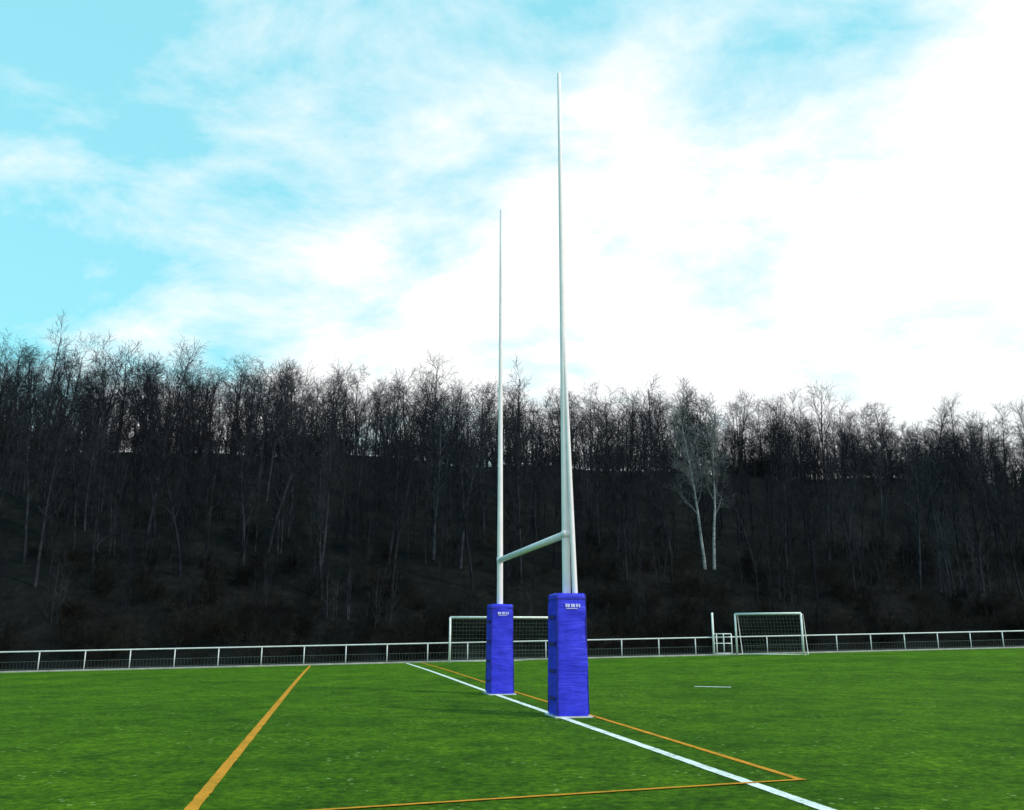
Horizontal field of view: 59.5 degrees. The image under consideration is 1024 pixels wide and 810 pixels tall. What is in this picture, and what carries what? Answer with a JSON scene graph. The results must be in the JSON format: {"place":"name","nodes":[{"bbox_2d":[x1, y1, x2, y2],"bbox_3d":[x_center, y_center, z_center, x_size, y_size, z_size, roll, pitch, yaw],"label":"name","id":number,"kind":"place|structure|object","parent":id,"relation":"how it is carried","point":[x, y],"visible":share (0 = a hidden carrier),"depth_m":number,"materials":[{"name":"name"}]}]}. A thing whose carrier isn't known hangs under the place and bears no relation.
{"place":"outdoors","nodes":[
{"label":"outdoors","id":0,"kind":"place"},
{"bbox_2d":[0,448,1023,809],"bbox_3d":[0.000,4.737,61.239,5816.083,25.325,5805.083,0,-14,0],"label":"ground","id":1,"kind":"structure","parent":0,"point":[846,726],"depth_m":21.16,"materials":[{"name":"plant"}]},
{"bbox_2d":[184,666,310,809],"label":"orange field line","id":2,"kind":"object","parent":1,"relation":"on","point":[200,797],"visible":1,"depth_m":9.90,"materials":[{"name":"paint"}]},
{"bbox_2d":[448,616,547,662],"bbox_3d":[-0.502,11.329,43.274,5.134,2.150,0.969,2,-14,-7],"label":"soccer goal","id":3,"kind":"object","parent":1,"relation":"on","point":[485,617],"visible":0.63,"depth_m":43.22,"materials":[{"name":"white paint"}]},
{"bbox_2d":[0,309,1023,631],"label":"bare forest","id":4,"kind":"object","parent":1,"relation":"on","point":[52,403],"visible":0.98,"depth_m":70.22,"materials":[{"name":"brown plant"}]},
{"bbox_2d":[0,403,1023,667],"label":"undergrowth","id":5,"kind":"object","parent":1,"relation":"on","point":[618,627],"visible":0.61,"depth_m":54.07,"materials":[{"name":"black plant"}]},
{"bbox_2d":[0,630,1023,672],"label":"pitch fence","id":6,"kind":"object","parent":1,"relation":"on","point":[610,656],"visible":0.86,"depth_m":44.10,"materials":[{"name":"grey metal"}]},
{"bbox_2d":[483,72,592,717],"bbox_3d":[0.338,-0.033,19.694,0.656,12.547,6.719,3,-15,-12],"label":"rugby goal","id":7,"kind":"object","parent":1,"relation":"on","point":[568,688],"visible":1,"depth_m":16.40,"materials":[{"name":"white plastic"}]},
{"bbox_2d":[311,778,804,809],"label":"orange field line","id":8,"kind":"object","parent":1,"relation":"on","point":[552,794],"visible":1,"depth_m":7.73,"materials":[{"name":"paint"}]},
{"bbox_2d":[423,663,805,779],"bbox_3d":[-0.783,8.003,25.874,0.104,0.035,36.407,3,-15,-11],"label":"orange field line","id":9,"kind":"object","parent":1,"relation":"on","point":[751,764],"visible":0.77,"depth_m":11.34,"materials":[{"name":"paint"}]},
{"bbox_2d":[406,663,835,809],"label":"goal line","id":10,"kind":"object","parent":1,"relation":"on","point":[774,791],"visible":0.94,"depth_m":9.75,"materials":[{"name":"white paint"}]},
{"bbox_2d":[663,393,736,569],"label":"birch tree","id":11,"kind":"object","parent":1,"relation":"on","point":[693,456],"visible":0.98,"depth_m":66.82,"materials":[{"name":"white plant"}]},
{"bbox_2d":[711,613,732,654],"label":"fence gate","id":12,"kind":"structure","parent":1,"relation":"on","point":[713,640],"depth_m":46.45,"materials":[{"name":"white metal"}]},
{"bbox_2d":[734,612,808,654],"bbox_3d":[13.098,11.584,45.265,3.416,2.100,0.969,-8,-17,30],"label":"soccer goal","id":13,"kind":"object","parent":1,"relation":"on","point":[780,613],"visible":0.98,"depth_m":45.19,"materials":[{"name":"white paint"}]},
{"bbox_2d":[0,0,1023,482],"label":"sky","id":14,"kind":"structure","parent":0,"point":[763,197],"materials":[{"name":"white"}]}
]}

